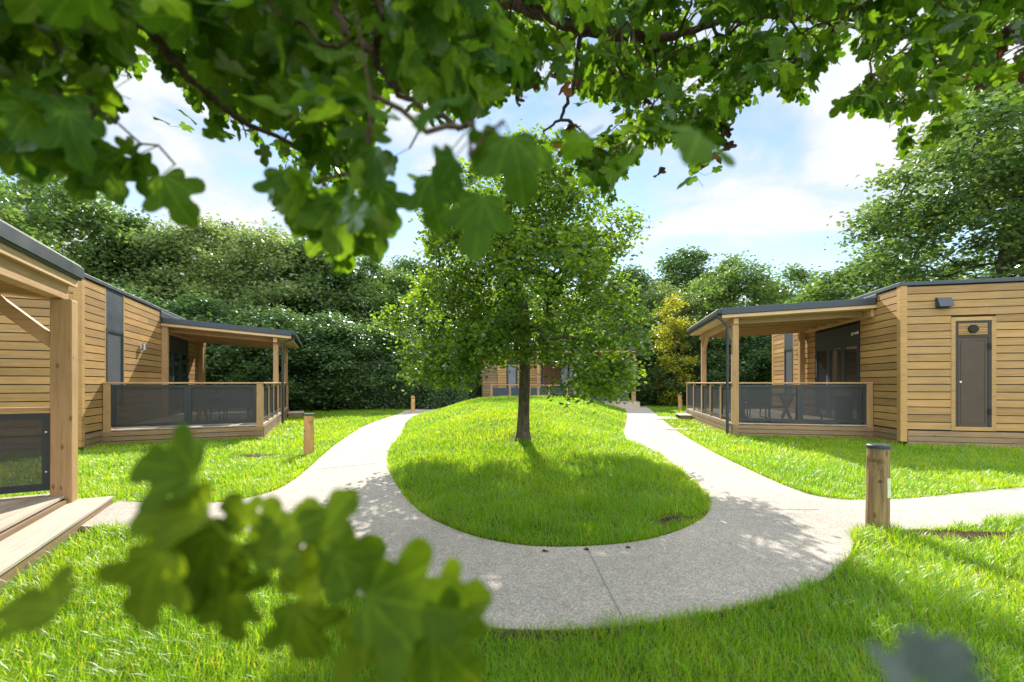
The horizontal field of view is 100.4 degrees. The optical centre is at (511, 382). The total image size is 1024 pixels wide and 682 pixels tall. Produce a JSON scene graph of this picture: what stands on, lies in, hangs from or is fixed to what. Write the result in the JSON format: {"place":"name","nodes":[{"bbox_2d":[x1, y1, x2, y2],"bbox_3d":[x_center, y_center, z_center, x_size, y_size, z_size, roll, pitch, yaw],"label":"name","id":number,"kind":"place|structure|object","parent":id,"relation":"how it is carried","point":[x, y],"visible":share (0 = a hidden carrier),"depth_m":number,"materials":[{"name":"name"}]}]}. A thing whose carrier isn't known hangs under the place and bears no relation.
{"place":"outdoors","nodes":[
{"label":"outdoors","id":0,"kind":"place"},
{"bbox_2d":[0,389,1023,681],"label":"ground","id":1,"kind":"structure","parent":0,"point":[558,653],"depth_m":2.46,"materials":[{"name":"green plant"}]},
{"bbox_2d":[0,219,83,540],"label":"timber cabin","id":2,"kind":"object","parent":1,"relation":"on","point":[30,267],"visible":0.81,"depth_m":4.50,"materials":[{"name":"brown wood"}]},
{"bbox_2d":[0,173,91,273],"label":"leafy tree","id":3,"kind":"object","parent":1,"relation":"on","point":[8,216],"visible":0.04,"depth_m":21.74,"materials":[{"name":"green plant"}]},
{"bbox_2d":[0,496,112,586],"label":"porch step","id":4,"kind":"object","parent":1,"relation":"on","point":[20,549],"visible":0.86,"depth_m":3.67,"materials":[{"name":"brown wood"}]},
{"bbox_2d":[0,172,161,304],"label":"leafy tree","id":5,"kind":"object","parent":1,"relation":"on","point":[67,217],"visible":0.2,"depth_m":25.96,"materials":[{"name":"green plant"}]},
{"bbox_2d":[94,276,178,312],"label":"leafy tree","id":6,"kind":"object","parent":1,"relation":"on","point":[146,297],"depth_m":19.78,"materials":[{"name":"green plant"}]},
{"bbox_2d":[66,208,209,359],"bbox_3d":[-26.786,-5.297,30.281,12.070,13.550,11.321,0,0,38],"label":"leafy tree","id":7,"kind":"object","parent":1,"relation":"on","point":[135,220],"visible":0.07,"depth_m":28.48,"materials":[{"name":"green plant"}]},
{"bbox_2d":[0,273,301,454],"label":"timber cabin","id":8,"kind":"object","parent":1,"relation":"on","point":[141,368],"visible":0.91,"depth_m":10.12,"materials":[{"name":"brown wood"}]},
{"bbox_2d":[104,287,123,403],"bbox_3d":[-9.307,-0.810,9.961,0.080,2.660,1.000,0,0,-24],"label":"window","id":9,"kind":"structure","parent":8,"relation":"in","point":[114,301],"depth_m":9.98,"materials":[{"name":"glass"}]},
{"bbox_2d":[169,335,188,414],"bbox_3d":[-11.130,-0.255,14.213,0.116,2.550,2.450,0,0,-24],"label":"glazed door","id":10,"kind":"structure","parent":8,"relation":"in","point":[178,347],"depth_m":14.27,"materials":[{"name":"glass"}]},
{"bbox_2d":[192,388,219,421],"bbox_3d":[-8.085,0.576,11.152,0.552,0.923,0.681,0,0,-13],"label":"garden chair","id":11,"kind":"object","parent":8,"relation":"on","point":[201,397],"visible":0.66,"depth_m":10.94,"materials":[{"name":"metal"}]},
{"bbox_2d":[197,393,252,420],"bbox_3d":[-8.053,0.671,12.098,1.700,0.733,0.840,0,0,-24],"label":"garden table","id":12,"kind":"object","parent":8,"relation":"on","point":[205,412],"visible":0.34,"depth_m":12.03,"materials":[{"name":"brown wood"}]},
{"bbox_2d":[223,387,249,420],"bbox_3d":[-7.365,0.576,11.413,0.552,0.923,0.681,0,0,-27],"label":"garden chair","id":13,"kind":"object","parent":8,"relation":"on","point":[236,396],"visible":0.9,"depth_m":11.21,"materials":[{"name":"metal"}]},
{"bbox_2d":[92,212,260,372],"bbox_3d":[-22.215,-5.378,31.668,13.840,13.742,13.461,0,0,34],"label":"leafy tree","id":14,"kind":"object","parent":1,"relation":"on","point":[186,280],"visible":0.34,"depth_m":27.95,"materials":[{"name":"green plant"}]},
{"bbox_2d":[155,208,203,257],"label":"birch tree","id":15,"kind":"object","parent":1,"relation":"on","point":[172,226],"visible":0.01,"depth_m":39.07,"materials":[{"name":"green plant"}]},
{"bbox_2d":[149,289,269,408],"bbox_3d":[-15.399,-1.441,21.049,7.516,6.285,7.609,0,0,6],"label":"bush","id":16,"kind":"object","parent":1,"relation":"on","point":[189,308],"visible":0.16,"depth_m":20.21,"materials":[{"name":"green plant"}]},
{"bbox_2d":[209,218,253,294],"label":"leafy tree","id":17,"kind":"object","parent":1,"relation":"on","point":[223,224],"depth_m":41.74,"materials":[{"name":"green plant"}]},
{"bbox_2d":[0,423,492,681],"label":"maple sapling","id":18,"kind":"object","parent":1,"relation":"on","point":[187,559],"visible":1,"depth_m":0.40,"materials":[{"name":"green plant"}]},
{"bbox_2d":[156,216,346,389],"bbox_3d":[-17.639,-4.926,30.166,12.620,12.826,12.975,0,0,15],"label":"leafy tree","id":19,"kind":"object","parent":1,"relation":"on","point":[264,247],"visible":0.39,"depth_m":27.88,"materials":[{"name":"green plant"}]},
{"bbox_2d":[221,454,311,458],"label":"bare soil","id":20,"kind":"structure","parent":1,"relation":"on","point":[254,455],"depth_m":8.01,"materials":[{"name":"brown soil"}]},
{"bbox_2d":[206,303,344,409],"bbox_3d":[-12.150,-1.183,21.568,7.316,5.714,7.227,0,0,27],"label":"bush","id":21,"kind":"object","parent":1,"relation":"on","point":[280,319],"visible":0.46,"depth_m":19.99,"materials":[{"name":"green plant"}]},
{"bbox_2d":[288,411,303,417],"bbox_3d":[-8.935,1.300,17.665,0.554,0.200,1.100,0,0,-24],"label":"porch step","id":22,"kind":"object","parent":1,"relation":"on","point":[296,414],"visible":0.96,"depth_m":17.25,"materials":[{"name":"brown wood"}]},
{"bbox_2d":[303,413,313,454],"bbox_3d":[-3.920,1.021,8.235,0.195,0.858,0.195,0,0,0],"label":"path bollard","id":23,"kind":"object","parent":1,"relation":"on","point":[308,432],"visible":0.91,"depth_m":8.16,"materials":[{"name":"brown wood"}]},
{"bbox_2d":[217,235,400,352],"bbox_3d":[-14.269,-4.649,30.621,11.741,12.238,12.517,0,0,42],"label":"leafy tree","id":24,"kind":"object","parent":1,"relation":"on","point":[331,277],"visible":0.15,"depth_m":28.62,"materials":[{"name":"green plant"}]},
{"bbox_2d":[249,308,392,409],"bbox_3d":[-9.750,-1.131,22.503,7.609,5.599,7.516,0,0,-41],"label":"bush","id":25,"kind":"object","parent":1,"relation":"on","point":[331,326],"visible":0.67,"depth_m":21.06,"materials":[{"name":"green plant"}]},
{"bbox_2d":[236,347,469,410],"bbox_3d":[-8.058,-0.175,22.424,11.686,3.307,2.971,0,0,-12],"label":"hedge","id":26,"kind":"object","parent":1,"relation":"on","point":[400,396],"visible":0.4,"depth_m":22.00,"materials":[{"name":"green plant"}]},
{"bbox_2d":[295,256,431,356],"bbox_3d":[-10.489,-4.152,32.659,10.573,11.259,12.540,0,0,44],"label":"leafy tree","id":27,"kind":"object","parent":1,"relation":"on","point":[382,294],"visible":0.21,"depth_m":30.09,"materials":[{"name":"green plant"}]},
{"bbox_2d":[323,317,427,406],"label":"leafy tree","id":28,"kind":"object","parent":1,"relation":"on","point":[390,341],"visible":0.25,"depth_m":23.16,"materials":[{"name":"green plant"}]},
{"bbox_2d":[367,255,454,355],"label":"leafy tree","id":29,"kind":"object","parent":1,"relation":"on","point":[405,263],"visible":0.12,"depth_m":34.55,"materials":[{"name":"green plant"}]},
{"bbox_2d":[411,395,414,412],"bbox_3d":[-4.600,1.011,19.800,0.191,0.878,0.191,0,0,0],"label":"path bollard","id":30,"kind":"object","parent":1,"relation":"on","point":[412,403],"visible":0.92,"depth_m":19.72,"materials":[{"name":"brown wood"}]},
{"bbox_2d":[406,379,461,408],"bbox_3d":[-4.318,0.523,23.573,3.309,1.895,2.255,0,0,-25],"label":"hedge","id":31,"kind":"object","parent":1,"relation":"on","point":[432,400],"visible":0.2,"depth_m":22.87,"materials":[{"name":"green plant"}]},
{"bbox_2d":[427,320,481,398],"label":"leafy tree","id":32,"kind":"object","parent":1,"relation":"on","point":[480,389],"visible":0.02,"depth_m":29.24,"materials":[{"name":"green plant"}]},
{"bbox_2d":[462,357,481,399],"bbox_3d":[-3.375,-0.454,28.720,2.848,3.856,2.600,0,0,0],"label":"hedge","id":33,"kind":"object","parent":1,"relation":"on","point":[475,393],"visible":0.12,"depth_m":28.10,"materials":[{"name":"green plant"}]},
{"bbox_2d":[440,193,530,347],"bbox_3d":[-1.877,-7.375,35.790,8.772,17.702,8.436,0,0,-29],"label":"leafy tree","id":34,"kind":"object","parent":1,"relation":"on","point":[483,279],"visible":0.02,"depth_m":35.57,"materials":[{"name":"green plant"}]},
{"bbox_2d":[0,0,1023,276],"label":"overhanging maple","id":35,"kind":"object","parent":1,"relation":"on","point":[270,66],"visible":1,"depth_m":1.04,"materials":[{"name":"green plant"}]},
{"bbox_2d":[364,119,668,441],"bbox_3d":[0.016,-1.845,8.037,5.435,5.998,5.331,0,0,0],"label":"lawn tree","id":36,"kind":"object","parent":1,"relation":"on","point":[571,251],"visible":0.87,"depth_m":7.19,"materials":[{"name":"green plant"}]},
{"bbox_2d":[78,422,1021,642],"bbox_3d":[3.065,1.397,14.043,17.003,0.026,23.508,0,0,0],"label":"soil edge","id":37,"kind":"object","parent":1,"relation":"on","point":[503,635],"visible":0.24,"depth_m":2.40,"materials":[{"name":"brown soil"}]},
{"bbox_2d":[397,419,706,546],"bbox_3d":[-0.307,1.397,14.302,8.951,0.026,20.775,0,0,12],"label":"soil edge","id":38,"kind":"object","parent":1,"relation":"on","point":[574,544],"visible":0.23,"depth_m":3.84,"materials":[{"name":"brown soil"}]},
{"bbox_2d":[482,347,643,407],"bbox_3d":[2.824,-0.390,27.802,9.460,3.540,8.260,0,0,4],"label":"timber cabin","id":39,"kind":"object","parent":1,"relation":"on","point":[500,382],"visible":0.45,"depth_m":26.86,"materials":[{"name":"brown wood"}]},
{"bbox_2d":[507,364,516,387],"bbox_3d":[-0.004,-0.375,27.062,0.600,1.650,0.050,0,0,4],"label":"window","id":40,"kind":"structure","parent":39,"relation":"in","point":[512,376],"depth_m":27.05,"materials":[{"name":"glass"}]},
{"bbox_2d":[542,359,578,394],"bbox_3d":[3.064,-0.240,26.848,2.350,2.520,0.050,0,0,4],"label":"glazed door","id":41,"kind":"structure","parent":39,"relation":"in","point":[548,369],"depth_m":26.85,"materials":[{"name":"glass"}]},
{"bbox_2d":[527,279,626,346],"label":"leafy tree","id":42,"kind":"object","parent":1,"relation":"on","point":[536,307],"visible":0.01,"depth_m":33.77,"materials":[{"name":"green plant"}]},
{"bbox_2d":[584,321,647,380],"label":"leafy tree","id":43,"kind":"object","parent":1,"relation":"on","point":[620,330],"visible":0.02,"depth_m":30.37,"materials":[{"name":"green plant"}]},
{"bbox_2d":[580,260,670,350],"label":"leafy tree","id":44,"kind":"object","parent":1,"relation":"on","point":[636,273],"visible":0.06,"depth_m":32.26,"materials":[{"name":"green plant"}]},
{"bbox_2d":[610,325,714,405],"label":"leafy tree","id":45,"kind":"object","parent":1,"relation":"on","point":[642,392],"visible":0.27,"depth_m":25.55,"materials":[{"name":"green plant"}]},
{"bbox_2d":[618,278,710,382],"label":"leafy tree","id":46,"kind":"object","parent":1,"relation":"on","point":[657,294],"visible":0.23,"depth_m":29.14,"materials":[{"name":"green plant"}]},
{"bbox_2d":[654,416,676,419],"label":"paving slab","id":47,"kind":"structure","parent":1,"relation":"on","point":[656,417],"depth_m":16.61,"materials":[{"name":"concrete"}]},
{"bbox_2d":[648,291,700,405],"bbox_3d":[9.598,-1.951,25.329,3.421,6.882,3.030,0,0,-4],"label":"yellow shrub","id":48,"kind":"object","parent":1,"relation":"on","point":[673,323],"visible":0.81,"depth_m":24.92,"materials":[{"name":"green plant"}]},
{"bbox_2d":[655,515,696,524],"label":"bare soil","id":49,"kind":"structure","parent":1,"relation":"on","point":[667,519],"depth_m":4.27,"materials":[{"name":"brown soil"}]},
{"bbox_2d":[678,394,681,409],"bbox_3d":[8.486,1.021,21.538,0.212,0.858,0.212,0,0,0],"label":"path bollard","id":50,"kind":"object","parent":1,"relation":"on","point":[679,401],"visible":0.89,"depth_m":21.46,"materials":[{"name":"brown wood"}]},
{"bbox_2d":[630,348,730,405],"bbox_3d":[9.495,-0.407,27.070,8.295,3.752,2.952,0,0,22],"label":"hedge","id":51,"kind":"object","parent":1,"relation":"on","point":[699,392],"visible":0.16,"depth_m":25.58,"materials":[{"name":"green plant"}]},
{"bbox_2d":[664,428,701,429],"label":"paving slab","id":52,"kind":"structure","parent":1,"relation":"on","point":[677,428],"depth_m":12.65,"materials":[{"name":"concrete"}]},
{"bbox_2d":[675,413,692,419],"bbox_3d":[6.642,1.305,16.531,0.444,0.190,1.200,0,0,12],"label":"porch step","id":53,"kind":"object","parent":1,"relation":"on","point":[685,416],"visible":0.97,"depth_m":16.00,"materials":[{"name":"brown wood"}]},
{"bbox_2d":[643,244,745,338],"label":"leafy tree","id":54,"kind":"object","parent":1,"relation":"on","point":[689,263],"visible":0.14,"depth_m":38.33,"materials":[{"name":"green plant"}]},
{"bbox_2d":[677,334,771,404],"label":"leafy tree","id":55,"kind":"object","parent":1,"relation":"on","point":[764,358],"visible":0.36,"depth_m":24.77,"materials":[{"name":"green plant"}]},
{"bbox_2d":[676,250,806,380],"bbox_3d":[14.334,-3.763,28.750,11.093,10.469,9.353,0,0,-8],"label":"leafy tree","id":56,"kind":"object","parent":1,"relation":"on","point":[729,291],"visible":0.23,"depth_m":27.28,"materials":[{"name":"green plant"}]},
{"bbox_2d":[722,335,771,405],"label":"leafy tree","id":57,"kind":"object","parent":1,"relation":"on","point":[759,341],"visible":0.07,"depth_m":25.27,"materials":[{"name":"green plant"}]},
{"bbox_2d":[740,262,860,305],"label":"leafy tree","id":58,"kind":"object","parent":1,"relation":"on","point":[793,273],"visible":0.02,"depth_m":30.17,"materials":[{"name":"green plant"}]},
{"bbox_2d":[686,277,1023,448],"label":"timber cabin","id":59,"kind":"object","parent":1,"relation":"on","point":[941,362],"visible":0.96,"depth_m":9.71,"materials":[{"name":"brown wood"}]},
{"bbox_2d":[723,390,746,419],"bbox_3d":[6.248,0.631,11.959,0.579,0.834,0.438,0,0,19],"label":"chair","id":60,"kind":"object","parent":59,"relation":"on","point":[742,413],"visible":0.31,"depth_m":11.82,"materials":[{"name":"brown wood"}]},
{"bbox_2d":[741,387,768,417],"bbox_3d":[7.279,0.576,12.811,0.552,0.923,0.681,0,0,7],"label":"garden chair","id":61,"kind":"object","parent":59,"relation":"on","point":[744,389],"visible":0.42,"depth_m":13.01,"materials":[{"name":"metal"}]},
{"bbox_2d":[744,387,771,421],"bbox_3d":[6.562,0.576,11.425,0.552,0.923,0.681,0,0,21],"label":"garden chair","id":62,"kind":"object","parent":59,"relation":"on","point":[757,397],"visible":0.81,"depth_m":11.20,"materials":[{"name":"metal"}]},
{"bbox_2d":[724,393,795,418],"bbox_3d":[7.003,0.671,11.997,1.700,0.733,0.840,0,0,10],"label":"garden table","id":63,"kind":"object","parent":59,"relation":"on","point":[785,406],"visible":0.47,"depth_m":11.89,"materials":[{"name":"brown wood"}]},
{"bbox_2d":[784,333,793,400],"bbox_3d":[9.938,-0.735,15.278,0.080,2.810,0.830,0,0,12],"label":"window","id":64,"kind":"structure","parent":59,"relation":"in","point":[788,338],"depth_m":15.32,"materials":[{"name":"glass"}]},
{"bbox_2d":[795,387,826,419],"bbox_3d":[8.078,0.576,11.532,0.681,0.923,0.552,0,0,37],"label":"garden chair","id":65,"kind":"object","parent":59,"relation":"on","point":[818,405],"visible":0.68,"depth_m":11.29,"materials":[{"name":"metal"}]},
{"bbox_2d":[815,324,859,419],"bbox_3d":[9.204,-0.255,12.163,0.116,2.550,2.330,0,0,12],"label":"glazed door","id":66,"kind":"structure","parent":59,"relation":"in","point":[837,357],"depth_m":12.08,"materials":[{"name":"glass"}]},
{"bbox_2d":[833,392,852,419],"bbox_3d":[8.609,0.634,11.093,0.435,0.810,0.416,0,0,-35],"label":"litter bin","id":67,"kind":"object","parent":59,"relation":"on","point":[843,405],"visible":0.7,"depth_m":10.95,"materials":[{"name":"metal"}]},
{"bbox_2d":[950,316,995,430],"bbox_3d":[9.924,-0.195,9.177,0.800,2.450,0.050,0,0,12],"label":"technical door","id":68,"kind":"structure","parent":59,"relation":"in","point":[973,356],"depth_m":9.18,"materials":[{"name":"grey metal"}]},
{"bbox_2d":[832,270,903,298],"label":"leafy tree","id":69,"kind":"object","parent":1,"relation":"on","point":[864,284],"visible":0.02,"depth_m":29.42,"materials":[{"name":"green plant"}]},
{"bbox_2d":[865,443,891,531],"bbox_3d":[3.471,1.016,4.046,0.195,0.868,0.188,0,0,0],"label":"path bollard","id":70,"kind":"object","parent":1,"relation":"on","point":[878,494],"visible":0.91,"depth_m":3.98,"materials":[{"name":"brown wood"}]},
{"bbox_2d":[776,63,1023,303],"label":"leafy tree","id":71,"kind":"object","parent":1,"relation":"on","point":[990,163],"visible":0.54,"depth_m":16.35,"materials":[{"name":"green plant"}]},
{"bbox_2d":[865,624,991,681],"bbox_3d":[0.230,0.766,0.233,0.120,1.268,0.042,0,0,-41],"label":"leaf","id":72,"kind":"object","parent":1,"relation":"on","point":[923,656],"visible":1,"depth_m":0.22,"materials":[{"name":"green plant"}]},
{"bbox_2d":[905,531,1023,540],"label":"bare soil","id":73,"kind":"structure","parent":1,"relation":"on","point":[977,534],"depth_m":3.86,"materials":[{"name":"brown soil"}]},
{"bbox_2d":[0,0,1023,376],"label":"sky","id":74,"kind":"structure","parent":0,"point":[792,171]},
{"bbox_2d":[81,406,1023,629],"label":"path","id":75,"kind":"structure","parent":0,"point":[715,558],"depth_m":3.75,"materials":[{"name":"grey concrete"}]},
{"bbox_2d":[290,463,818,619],"bbox_3d":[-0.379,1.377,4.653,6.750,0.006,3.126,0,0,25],"label":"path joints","id":76,"kind":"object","parent":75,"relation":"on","point":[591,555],"visible":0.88,"depth_m":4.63,"materials":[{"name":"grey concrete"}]}
]}

